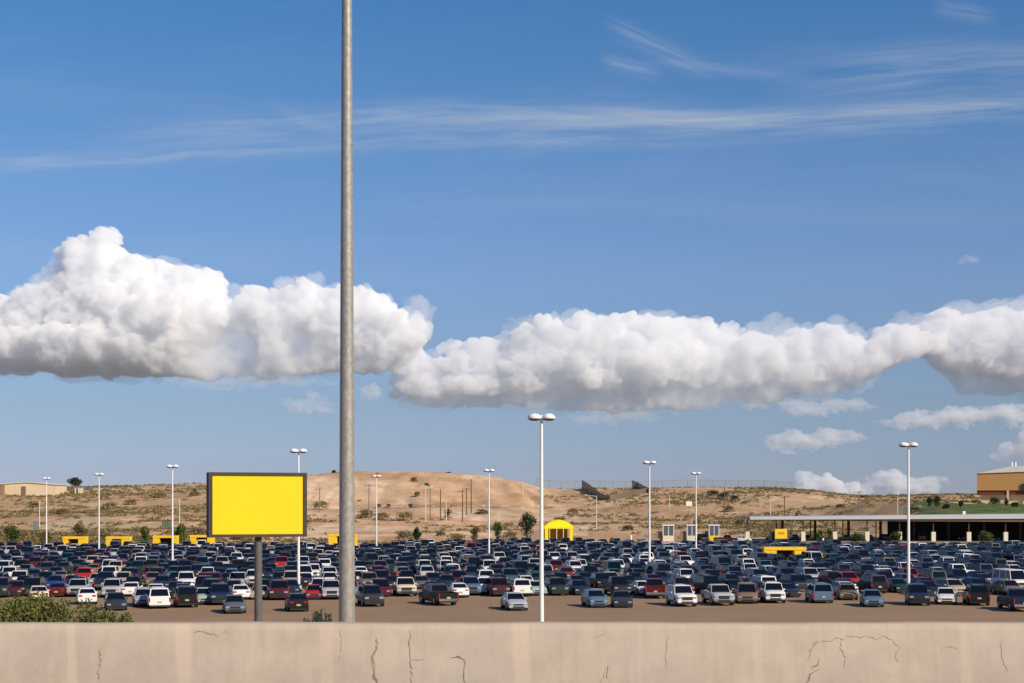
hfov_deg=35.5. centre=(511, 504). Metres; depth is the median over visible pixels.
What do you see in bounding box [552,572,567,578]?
parked sedan
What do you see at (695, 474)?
lamp post
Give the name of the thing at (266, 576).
parked coupe
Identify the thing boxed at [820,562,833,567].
parked sedan
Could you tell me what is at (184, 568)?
parked pickup truck
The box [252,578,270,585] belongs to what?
parked station wagon
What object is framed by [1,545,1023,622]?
parking lot pavement
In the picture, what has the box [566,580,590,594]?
parked sedan
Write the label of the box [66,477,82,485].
ridge tree
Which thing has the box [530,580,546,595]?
parked sedan
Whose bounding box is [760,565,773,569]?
parked sedan
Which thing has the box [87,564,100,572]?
parked sedan
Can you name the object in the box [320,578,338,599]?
parked suv
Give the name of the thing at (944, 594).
parked sedan
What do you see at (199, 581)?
parked suv
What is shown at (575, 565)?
parked suv
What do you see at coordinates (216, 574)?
parked suv
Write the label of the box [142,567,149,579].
parked hatchback
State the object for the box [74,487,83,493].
storage shed
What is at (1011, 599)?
parked pickup truck
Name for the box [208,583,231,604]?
parked suv
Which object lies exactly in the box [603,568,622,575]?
parked coupe
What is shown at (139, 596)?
parked station wagon
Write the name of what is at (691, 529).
window
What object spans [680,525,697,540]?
toll booth
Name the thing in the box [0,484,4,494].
dark shed
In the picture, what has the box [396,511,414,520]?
desert bush
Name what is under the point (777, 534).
box truck
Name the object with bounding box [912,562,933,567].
parked minivan
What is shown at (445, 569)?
parked suv
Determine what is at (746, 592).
parked minivan
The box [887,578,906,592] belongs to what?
parked sedan
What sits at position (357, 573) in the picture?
parked pickup truck
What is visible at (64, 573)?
parked coupe
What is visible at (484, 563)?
parked minivan
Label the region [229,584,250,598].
parked sedan
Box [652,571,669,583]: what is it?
parked sedan
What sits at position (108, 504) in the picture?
desert bush
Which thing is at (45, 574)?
parked suv
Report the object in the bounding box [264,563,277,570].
parked sedan
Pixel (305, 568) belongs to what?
parked minivan
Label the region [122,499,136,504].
desert bush
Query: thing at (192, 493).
desert bush
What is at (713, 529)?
window
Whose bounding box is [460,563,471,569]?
parked sedan
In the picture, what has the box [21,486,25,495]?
door
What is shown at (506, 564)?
parked station wagon
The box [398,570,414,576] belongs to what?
parked suv
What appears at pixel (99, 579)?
parked pickup truck
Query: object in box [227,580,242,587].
parked sedan
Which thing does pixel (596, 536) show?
retaining wall
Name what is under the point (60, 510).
desert bush
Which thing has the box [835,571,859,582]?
parked pickup truck
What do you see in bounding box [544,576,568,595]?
parked suv
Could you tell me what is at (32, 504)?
desert bush
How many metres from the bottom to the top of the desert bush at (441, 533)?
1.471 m
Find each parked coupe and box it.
[55,571,70,577]
[65,575,79,583]
[215,568,225,575]
[238,568,248,572]
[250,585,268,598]
[262,575,271,582]
[387,576,399,587]
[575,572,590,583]
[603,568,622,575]
[610,591,632,607]
[620,575,636,583]
[626,572,642,579]
[743,574,760,581]
[781,583,800,596]
[804,575,817,581]
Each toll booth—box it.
[656,525,674,540]
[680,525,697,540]
[702,525,719,540]
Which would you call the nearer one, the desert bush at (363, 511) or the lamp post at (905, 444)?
the lamp post at (905, 444)
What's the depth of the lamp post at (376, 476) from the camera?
299.23 m
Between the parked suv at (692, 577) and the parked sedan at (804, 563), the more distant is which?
the parked sedan at (804, 563)
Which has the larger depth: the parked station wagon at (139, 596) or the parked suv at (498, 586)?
the parked suv at (498, 586)
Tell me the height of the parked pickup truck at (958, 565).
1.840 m
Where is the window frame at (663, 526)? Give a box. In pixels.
[663,526,673,535]
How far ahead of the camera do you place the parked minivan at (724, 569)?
187.17 m
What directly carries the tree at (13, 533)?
on the desert ground at (397, 488)
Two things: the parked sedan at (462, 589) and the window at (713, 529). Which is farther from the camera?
the window at (713, 529)
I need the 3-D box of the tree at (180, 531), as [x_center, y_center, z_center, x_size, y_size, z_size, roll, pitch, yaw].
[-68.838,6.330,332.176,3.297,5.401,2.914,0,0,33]
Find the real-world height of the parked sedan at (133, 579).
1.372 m
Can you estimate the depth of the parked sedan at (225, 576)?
173.11 m
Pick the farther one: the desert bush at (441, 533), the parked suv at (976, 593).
the desert bush at (441, 533)
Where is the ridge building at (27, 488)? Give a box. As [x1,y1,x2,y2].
[0,482,66,495]
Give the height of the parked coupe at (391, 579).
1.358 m
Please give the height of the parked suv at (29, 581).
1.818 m
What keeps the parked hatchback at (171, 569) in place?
on the parking lot pavement
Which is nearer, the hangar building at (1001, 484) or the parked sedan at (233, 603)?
the parked sedan at (233, 603)
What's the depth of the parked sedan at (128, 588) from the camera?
153.39 m
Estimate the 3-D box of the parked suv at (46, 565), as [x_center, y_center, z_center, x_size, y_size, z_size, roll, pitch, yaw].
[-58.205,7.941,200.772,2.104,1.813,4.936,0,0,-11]
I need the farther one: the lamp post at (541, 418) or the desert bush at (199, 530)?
the desert bush at (199, 530)
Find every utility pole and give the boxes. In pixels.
[364,485,371,519]
[420,485,427,521]
[426,488,432,518]
[440,489,440,520]
[457,490,464,521]
[471,479,471,512]
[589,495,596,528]
[858,498,859,514]
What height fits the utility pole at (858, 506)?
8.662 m
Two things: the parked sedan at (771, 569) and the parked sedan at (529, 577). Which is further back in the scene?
the parked sedan at (771, 569)
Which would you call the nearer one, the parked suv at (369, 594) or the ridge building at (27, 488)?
the parked suv at (369, 594)
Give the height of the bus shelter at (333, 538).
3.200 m
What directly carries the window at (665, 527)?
in the toll booth at (668, 532)
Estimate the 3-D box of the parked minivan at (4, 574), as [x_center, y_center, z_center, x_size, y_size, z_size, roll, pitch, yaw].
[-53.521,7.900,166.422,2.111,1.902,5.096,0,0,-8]
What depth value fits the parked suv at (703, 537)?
386.97 m
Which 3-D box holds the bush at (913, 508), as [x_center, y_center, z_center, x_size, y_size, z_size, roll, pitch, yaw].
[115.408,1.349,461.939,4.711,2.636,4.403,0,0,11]
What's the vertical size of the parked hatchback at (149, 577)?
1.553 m
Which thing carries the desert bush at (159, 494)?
on the desert ground at (397, 488)
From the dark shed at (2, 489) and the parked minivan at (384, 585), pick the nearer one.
the parked minivan at (384, 585)
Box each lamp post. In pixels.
[42,477,50,543]
[94,473,103,548]
[166,465,178,559]
[290,448,306,592]
[372,475,380,545]
[484,469,493,552]
[528,413,554,621]
[643,461,655,561]
[691,472,700,547]
[899,442,917,584]
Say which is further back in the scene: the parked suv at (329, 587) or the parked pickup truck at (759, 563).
the parked pickup truck at (759, 563)
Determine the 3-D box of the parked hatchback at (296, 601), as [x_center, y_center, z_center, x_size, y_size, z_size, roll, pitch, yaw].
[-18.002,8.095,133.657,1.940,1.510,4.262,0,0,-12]
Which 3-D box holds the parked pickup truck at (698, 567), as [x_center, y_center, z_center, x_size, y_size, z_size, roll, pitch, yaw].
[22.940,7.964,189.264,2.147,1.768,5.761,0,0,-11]
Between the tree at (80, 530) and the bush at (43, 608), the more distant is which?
the tree at (80, 530)
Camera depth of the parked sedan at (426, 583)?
157.19 m
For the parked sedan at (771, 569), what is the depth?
189.14 m
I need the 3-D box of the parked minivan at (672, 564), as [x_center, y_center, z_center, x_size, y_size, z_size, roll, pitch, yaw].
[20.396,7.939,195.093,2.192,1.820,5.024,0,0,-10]
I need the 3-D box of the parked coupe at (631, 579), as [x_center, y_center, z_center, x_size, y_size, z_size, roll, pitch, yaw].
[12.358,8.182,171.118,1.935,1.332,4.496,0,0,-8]
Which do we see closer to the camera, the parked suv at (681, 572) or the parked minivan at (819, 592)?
the parked minivan at (819, 592)
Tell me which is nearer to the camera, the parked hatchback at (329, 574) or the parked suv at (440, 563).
the parked hatchback at (329, 574)
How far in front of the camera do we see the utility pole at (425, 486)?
494.88 m
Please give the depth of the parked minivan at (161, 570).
181.93 m
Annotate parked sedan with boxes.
[5,580,27,596]
[16,575,32,579]
[20,564,34,569]
[28,585,48,598]
[45,575,65,588]
[47,582,67,596]
[50,567,65,570]
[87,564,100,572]
[88,573,97,585]
[104,592,127,610]
[122,582,142,595]
[123,576,142,585]
[148,583,163,586]
[153,575,170,585]
[166,581,182,594]
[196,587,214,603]
[221,563,234,568]
[221,573,229,582]
[222,594,246,613]
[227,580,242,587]
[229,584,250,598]
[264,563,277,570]
[264,567,273,578]
[300,573,311,584]
[304,584,322,598]
[413,575,430,587]
[422,581,437,590]
[425,572,439,580]
[437,574,455,586]
[448,583,468,596]
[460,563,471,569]
[492,569,501,573]
[500,592,527,610]
[516,568,527,574]
[517,575,532,579]
[528,563,535,571]
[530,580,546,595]
[544,574,556,580]
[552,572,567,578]
[556,567,574,575]
[565,575,586,582]
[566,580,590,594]
[587,563,600,571]
[606,571,617,575]
[630,580,645,595]
[640,574,664,583]
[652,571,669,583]
[692,563,706,569]
[718,574,742,582]
[722,579,740,592]
[726,571,745,580]
[734,536,751,541]
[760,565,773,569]
[766,567,780,572]
[772,573,783,580]
[799,561,813,566]
[816,567,827,572]
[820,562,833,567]
[830,578,856,585]
[831,581,858,594]
[836,584,857,599]
[860,589,883,606]
[874,565,888,567]
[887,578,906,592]
[893,573,913,582]
[915,580,937,594]
[934,587,956,604]
[967,571,983,576]
[972,573,991,583]
[989,579,1023,593]
[1002,564,1019,568]
[1007,561,1020,565]
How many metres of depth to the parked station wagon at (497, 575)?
169.66 m
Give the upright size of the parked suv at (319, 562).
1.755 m
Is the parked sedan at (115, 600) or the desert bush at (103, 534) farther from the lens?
the desert bush at (103, 534)
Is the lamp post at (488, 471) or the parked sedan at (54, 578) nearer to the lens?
the parked sedan at (54, 578)
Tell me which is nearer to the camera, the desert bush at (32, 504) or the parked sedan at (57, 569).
the parked sedan at (57, 569)
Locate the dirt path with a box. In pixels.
[355,504,554,507]
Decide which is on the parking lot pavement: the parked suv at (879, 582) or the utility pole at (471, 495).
the parked suv at (879, 582)
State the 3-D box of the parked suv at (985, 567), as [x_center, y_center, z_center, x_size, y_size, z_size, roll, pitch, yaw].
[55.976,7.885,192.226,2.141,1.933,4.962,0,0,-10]
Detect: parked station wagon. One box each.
[132,587,148,606]
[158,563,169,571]
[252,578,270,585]
[330,562,338,566]
[489,573,508,582]
[502,561,509,567]
[527,571,538,579]
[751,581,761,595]
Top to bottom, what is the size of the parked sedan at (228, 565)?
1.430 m
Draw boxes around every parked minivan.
[0,571,8,576]
[145,586,170,607]
[149,566,166,574]
[202,578,221,586]
[296,564,313,575]
[355,560,367,570]
[370,578,391,596]
[449,569,465,582]
[474,575,490,594]
[479,559,495,568]
[670,562,686,569]
[692,574,721,592]
[718,565,742,574]
[735,581,758,603]
[748,574,775,581]
[805,582,833,602]
[867,570,894,578]
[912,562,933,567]
[916,568,933,572]
[917,569,946,581]
[933,562,953,567]
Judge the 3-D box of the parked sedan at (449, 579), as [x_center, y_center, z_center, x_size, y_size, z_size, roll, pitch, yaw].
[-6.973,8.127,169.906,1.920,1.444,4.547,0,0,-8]
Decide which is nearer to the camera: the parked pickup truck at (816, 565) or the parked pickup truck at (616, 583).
the parked pickup truck at (616, 583)
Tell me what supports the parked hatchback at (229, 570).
on the parking lot pavement
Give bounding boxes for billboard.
[206,472,306,620]
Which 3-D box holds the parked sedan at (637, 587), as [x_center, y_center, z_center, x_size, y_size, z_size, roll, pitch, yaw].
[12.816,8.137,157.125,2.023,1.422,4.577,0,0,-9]
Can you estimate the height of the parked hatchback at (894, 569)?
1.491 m
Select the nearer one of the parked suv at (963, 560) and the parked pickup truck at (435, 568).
the parked pickup truck at (435, 568)
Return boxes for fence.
[357,502,496,508]
[538,479,792,488]
[582,480,651,499]
[632,480,648,492]
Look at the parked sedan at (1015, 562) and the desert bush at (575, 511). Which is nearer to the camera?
the parked sedan at (1015, 562)
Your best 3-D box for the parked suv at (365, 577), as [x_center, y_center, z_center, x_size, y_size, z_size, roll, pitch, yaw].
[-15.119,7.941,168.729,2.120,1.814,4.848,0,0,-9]
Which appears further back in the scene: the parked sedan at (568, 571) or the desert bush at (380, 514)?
the desert bush at (380, 514)
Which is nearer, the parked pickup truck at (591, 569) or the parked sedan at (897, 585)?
the parked sedan at (897, 585)
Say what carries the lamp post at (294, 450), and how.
on the parking lot pavement
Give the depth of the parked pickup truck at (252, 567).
185.82 m
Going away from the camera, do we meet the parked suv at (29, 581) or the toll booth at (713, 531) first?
the parked suv at (29, 581)
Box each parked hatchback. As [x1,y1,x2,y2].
[28,569,41,576]
[75,587,96,604]
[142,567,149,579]
[144,572,159,586]
[166,566,177,576]
[169,572,178,580]
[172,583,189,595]
[224,568,237,572]
[284,593,308,611]
[287,579,300,592]
[321,571,336,578]
[355,566,366,570]
[581,589,607,607]
[625,568,646,575]
[879,561,895,566]
[882,567,898,572]
[910,577,934,582]
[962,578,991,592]
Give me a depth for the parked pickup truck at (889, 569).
177.86 m
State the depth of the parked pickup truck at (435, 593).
141.23 m
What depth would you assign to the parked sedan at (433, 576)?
174.76 m
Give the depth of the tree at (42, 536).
331.54 m
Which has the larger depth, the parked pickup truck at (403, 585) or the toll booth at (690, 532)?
the toll booth at (690, 532)
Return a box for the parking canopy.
[741,511,1023,540]
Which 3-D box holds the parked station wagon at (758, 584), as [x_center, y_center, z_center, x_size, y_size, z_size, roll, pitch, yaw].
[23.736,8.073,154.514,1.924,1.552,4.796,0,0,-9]
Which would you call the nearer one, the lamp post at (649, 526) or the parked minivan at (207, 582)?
the parked minivan at (207, 582)
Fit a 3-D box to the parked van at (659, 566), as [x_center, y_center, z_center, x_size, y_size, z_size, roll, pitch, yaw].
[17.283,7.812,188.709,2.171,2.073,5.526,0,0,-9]
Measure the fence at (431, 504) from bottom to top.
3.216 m
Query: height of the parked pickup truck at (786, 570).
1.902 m
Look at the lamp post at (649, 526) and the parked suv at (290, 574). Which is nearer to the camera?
the parked suv at (290, 574)
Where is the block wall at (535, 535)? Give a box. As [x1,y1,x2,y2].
[516,530,539,539]
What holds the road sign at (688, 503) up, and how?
on the desert ground at (397, 488)
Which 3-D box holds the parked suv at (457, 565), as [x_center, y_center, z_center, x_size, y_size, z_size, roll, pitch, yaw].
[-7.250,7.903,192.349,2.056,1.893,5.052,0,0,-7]
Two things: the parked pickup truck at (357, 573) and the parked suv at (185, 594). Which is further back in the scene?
the parked pickup truck at (357, 573)
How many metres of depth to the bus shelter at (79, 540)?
311.46 m
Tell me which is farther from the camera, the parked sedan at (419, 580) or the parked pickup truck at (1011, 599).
the parked sedan at (419, 580)
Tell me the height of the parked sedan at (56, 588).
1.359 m
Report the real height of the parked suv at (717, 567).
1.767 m
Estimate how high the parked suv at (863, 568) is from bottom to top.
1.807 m
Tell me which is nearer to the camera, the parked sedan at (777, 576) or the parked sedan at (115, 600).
the parked sedan at (115, 600)
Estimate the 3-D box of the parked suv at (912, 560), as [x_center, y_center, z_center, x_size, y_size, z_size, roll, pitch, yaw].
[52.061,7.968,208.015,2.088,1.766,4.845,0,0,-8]
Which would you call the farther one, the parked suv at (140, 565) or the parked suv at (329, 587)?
the parked suv at (140, 565)
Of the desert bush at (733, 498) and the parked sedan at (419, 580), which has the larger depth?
the desert bush at (733, 498)
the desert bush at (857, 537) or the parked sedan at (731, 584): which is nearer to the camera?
the parked sedan at (731, 584)
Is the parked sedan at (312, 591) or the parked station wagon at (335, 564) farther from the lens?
the parked station wagon at (335, 564)
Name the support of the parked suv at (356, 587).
on the parking lot pavement
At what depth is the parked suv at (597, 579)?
170.65 m
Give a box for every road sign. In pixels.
[33,521,38,529]
[162,521,170,530]
[686,501,691,505]
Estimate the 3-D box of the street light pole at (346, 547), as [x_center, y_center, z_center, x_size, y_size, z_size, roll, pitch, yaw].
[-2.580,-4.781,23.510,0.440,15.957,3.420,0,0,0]
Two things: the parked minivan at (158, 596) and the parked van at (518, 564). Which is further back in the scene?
the parked van at (518, 564)
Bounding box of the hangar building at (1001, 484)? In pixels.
[977,462,1023,503]
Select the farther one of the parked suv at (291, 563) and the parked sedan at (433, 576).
the parked suv at (291, 563)
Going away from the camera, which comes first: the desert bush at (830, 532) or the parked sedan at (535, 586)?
the parked sedan at (535, 586)
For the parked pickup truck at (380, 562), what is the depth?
202.48 m
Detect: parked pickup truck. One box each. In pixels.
[10,570,32,579]
[66,578,91,596]
[93,571,116,589]
[176,560,191,565]
[176,566,194,576]
[227,572,249,586]
[249,565,265,574]
[355,570,361,580]
[371,560,388,569]
[392,577,416,595]
[417,564,438,572]
[418,583,458,605]
[487,564,503,568]
[497,568,519,580]
[576,566,598,574]
[602,576,631,595]
[643,578,665,597]
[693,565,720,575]
[701,584,733,605]
[714,535,737,540]
[741,563,756,570]
[755,560,778,567]
[768,568,795,574]
[807,563,825,567]
[828,563,859,572]
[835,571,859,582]
[864,568,893,575]
[894,568,918,576]
[895,562,912,568]
[947,563,974,571]
[997,588,1023,610]
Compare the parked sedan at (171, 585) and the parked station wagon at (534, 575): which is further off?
the parked station wagon at (534, 575)
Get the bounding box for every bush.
[0,587,105,621]
[28,502,38,507]
[55,508,69,514]
[87,610,133,622]
[97,531,109,539]
[101,502,118,508]
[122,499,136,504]
[152,492,166,497]
[189,491,200,495]
[189,526,205,534]
[312,500,329,509]
[357,509,374,517]
[375,512,389,519]
[394,529,413,540]
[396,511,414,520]
[436,531,445,535]
[444,508,451,518]
[446,533,465,539]
[475,509,487,513]
[501,531,516,538]
[553,517,565,520]
[567,508,577,514]
[622,525,634,530]
[706,490,718,495]
[716,492,731,498]
[725,505,735,511]
[729,495,740,500]
[734,519,745,523]
[816,530,822,540]
[826,529,832,538]
[850,532,866,541]
[889,531,901,541]
[905,506,919,511]
[942,504,950,508]
[978,531,993,541]
[1011,502,1018,506]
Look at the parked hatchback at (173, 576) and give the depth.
172.46 m
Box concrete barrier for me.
[0,621,1023,682]
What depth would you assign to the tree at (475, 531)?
356.64 m
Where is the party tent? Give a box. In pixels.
[543,519,573,540]
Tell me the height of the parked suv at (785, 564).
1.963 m
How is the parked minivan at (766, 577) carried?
on the parking lot pavement
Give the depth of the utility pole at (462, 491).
496.34 m
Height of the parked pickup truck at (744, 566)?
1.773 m
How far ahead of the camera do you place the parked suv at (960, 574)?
172.78 m
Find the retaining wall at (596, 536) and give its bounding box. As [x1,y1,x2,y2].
[588,532,659,541]
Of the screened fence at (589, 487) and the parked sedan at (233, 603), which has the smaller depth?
the parked sedan at (233, 603)
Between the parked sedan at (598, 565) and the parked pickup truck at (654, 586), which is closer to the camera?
the parked pickup truck at (654, 586)
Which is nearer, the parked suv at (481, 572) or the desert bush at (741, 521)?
the parked suv at (481, 572)
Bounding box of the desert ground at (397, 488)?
[0,471,980,545]
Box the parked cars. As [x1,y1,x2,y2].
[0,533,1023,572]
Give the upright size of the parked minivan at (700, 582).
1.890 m
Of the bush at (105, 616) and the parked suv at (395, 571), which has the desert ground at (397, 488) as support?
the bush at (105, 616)
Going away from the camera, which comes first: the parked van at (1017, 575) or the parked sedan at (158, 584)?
the parked sedan at (158, 584)
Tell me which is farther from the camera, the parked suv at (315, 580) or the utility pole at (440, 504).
the utility pole at (440, 504)
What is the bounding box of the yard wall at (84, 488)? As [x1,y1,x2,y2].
[67,487,92,490]
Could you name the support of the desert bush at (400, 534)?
on the desert ground at (397, 488)
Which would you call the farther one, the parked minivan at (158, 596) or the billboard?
the parked minivan at (158, 596)
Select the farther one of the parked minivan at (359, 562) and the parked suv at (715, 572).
the parked minivan at (359, 562)
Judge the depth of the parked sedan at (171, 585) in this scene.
155.90 m
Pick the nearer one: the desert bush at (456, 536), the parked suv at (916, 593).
the parked suv at (916, 593)
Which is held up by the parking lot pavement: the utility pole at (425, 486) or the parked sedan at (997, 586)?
the parked sedan at (997, 586)
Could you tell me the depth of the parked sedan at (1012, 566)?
197.12 m
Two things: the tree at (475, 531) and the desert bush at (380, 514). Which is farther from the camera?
the desert bush at (380, 514)
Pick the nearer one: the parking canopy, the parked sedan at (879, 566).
the parked sedan at (879, 566)
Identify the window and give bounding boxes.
[664,526,672,535]
[688,526,694,535]
[710,526,717,535]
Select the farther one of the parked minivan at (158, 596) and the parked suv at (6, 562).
the parked suv at (6, 562)
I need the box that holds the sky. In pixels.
[0,0,1023,495]
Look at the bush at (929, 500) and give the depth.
461.74 m
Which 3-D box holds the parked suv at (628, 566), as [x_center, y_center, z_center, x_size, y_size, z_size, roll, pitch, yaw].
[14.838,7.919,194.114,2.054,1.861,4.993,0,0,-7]
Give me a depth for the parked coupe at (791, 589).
153.02 m
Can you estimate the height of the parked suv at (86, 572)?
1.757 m
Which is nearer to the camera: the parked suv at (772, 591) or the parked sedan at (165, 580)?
the parked suv at (772, 591)
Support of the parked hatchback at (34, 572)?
on the parking lot pavement
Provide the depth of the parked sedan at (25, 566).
200.01 m
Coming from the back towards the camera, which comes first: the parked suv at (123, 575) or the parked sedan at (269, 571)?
the parked sedan at (269, 571)
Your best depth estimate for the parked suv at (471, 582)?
156.08 m
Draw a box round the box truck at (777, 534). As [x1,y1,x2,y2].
[769,529,786,540]
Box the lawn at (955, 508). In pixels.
[903,501,1023,514]
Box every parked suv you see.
[0,560,13,566]
[0,576,12,597]
[2,565,20,575]
[20,576,46,595]
[36,571,55,579]
[39,561,56,570]
[71,565,86,574]
[75,567,94,579]
[101,577,122,597]
[102,565,120,575]
[109,560,125,569]
[116,571,132,584]
[125,567,141,577]
[130,560,147,573]
[173,585,197,607]
[176,571,195,585]
[191,563,204,576]
[193,575,211,588]
[198,566,215,572]
[205,571,222,580]
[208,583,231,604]
[241,561,253,567]
[246,569,262,584]
[268,579,290,599]
[271,571,283,579]
[281,570,300,583]
[283,565,295,569]
[284,561,296,565]
[308,563,320,575]
[309,560,323,568]
[309,577,325,583]
[319,566,337,575]
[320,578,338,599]
[355,579,358,597]
[357,583,383,606]
[358,571,378,583]
[368,565,384,570]
[374,569,390,577]
[391,566,409,575]
[394,561,408,567]
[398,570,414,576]
[414,559,430,573]
[416,565,434,574]
[436,559,452,569]
[438,565,457,574]
[445,563,459,569]
[459,575,481,594]
[464,565,478,574]
[475,569,493,575]
[486,576,510,596]
[509,578,531,595]
[532,565,552,573]
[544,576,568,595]
[545,559,563,571]
[564,560,582,571]
[590,572,608,587]
[608,558,624,569]
[623,562,643,574]
[651,559,665,562]
[665,583,696,606]
[667,576,694,590]
[671,564,693,571]
[671,568,693,577]
[688,572,708,582]
[697,534,709,540]
[698,568,720,576]
[715,563,730,569]
[744,568,768,575]
[760,581,785,602]
[779,561,798,567]
[779,573,809,590]
[795,567,818,580]
[817,570,837,583]
[852,563,873,573]
[855,574,888,592]
[902,559,918,563]
[905,583,929,605]
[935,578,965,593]
[942,568,972,581]
[960,558,980,563]
[962,583,989,605]
[967,562,993,572]
[984,557,1007,566]
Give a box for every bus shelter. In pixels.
[62,536,87,544]
[106,536,131,545]
[153,535,178,544]
[190,535,214,544]
[328,534,357,544]
[762,547,805,557]
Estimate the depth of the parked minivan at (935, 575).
171.57 m
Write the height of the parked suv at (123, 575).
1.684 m
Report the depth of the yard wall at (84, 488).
636.00 m
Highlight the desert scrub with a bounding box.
[0,473,1002,545]
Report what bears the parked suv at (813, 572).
on the parking lot pavement
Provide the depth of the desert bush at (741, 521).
495.20 m
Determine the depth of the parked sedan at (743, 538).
382.16 m
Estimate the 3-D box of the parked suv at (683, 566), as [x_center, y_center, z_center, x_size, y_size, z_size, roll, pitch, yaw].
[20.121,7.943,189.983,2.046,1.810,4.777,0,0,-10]
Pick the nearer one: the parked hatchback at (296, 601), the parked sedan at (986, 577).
the parked hatchback at (296, 601)
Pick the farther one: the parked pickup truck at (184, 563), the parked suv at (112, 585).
the parked pickup truck at (184, 563)
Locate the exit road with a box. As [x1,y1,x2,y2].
[677,541,992,543]
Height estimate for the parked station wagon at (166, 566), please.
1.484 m
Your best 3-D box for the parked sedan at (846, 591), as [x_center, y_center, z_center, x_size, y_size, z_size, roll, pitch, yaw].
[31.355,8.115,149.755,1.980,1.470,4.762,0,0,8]
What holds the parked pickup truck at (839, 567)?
on the parking lot pavement
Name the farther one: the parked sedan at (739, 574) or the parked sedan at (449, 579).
the parked sedan at (739, 574)
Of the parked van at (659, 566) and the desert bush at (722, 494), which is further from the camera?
the desert bush at (722, 494)
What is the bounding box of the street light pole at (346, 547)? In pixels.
[339,0,354,621]
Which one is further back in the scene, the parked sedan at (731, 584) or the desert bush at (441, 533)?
the desert bush at (441, 533)
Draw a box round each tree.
[4,525,19,542]
[37,530,52,543]
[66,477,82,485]
[73,520,88,535]
[139,525,149,540]
[173,523,186,543]
[412,527,421,540]
[470,526,479,539]
[492,521,501,538]
[518,511,536,537]
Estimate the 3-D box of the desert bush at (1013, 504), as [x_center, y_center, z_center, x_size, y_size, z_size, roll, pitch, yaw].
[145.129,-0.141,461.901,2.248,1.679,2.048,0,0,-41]
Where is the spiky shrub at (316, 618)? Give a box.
[303,607,332,621]
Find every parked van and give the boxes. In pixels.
[509,560,529,573]
[600,560,623,573]
[646,562,671,577]
[991,568,1023,587]

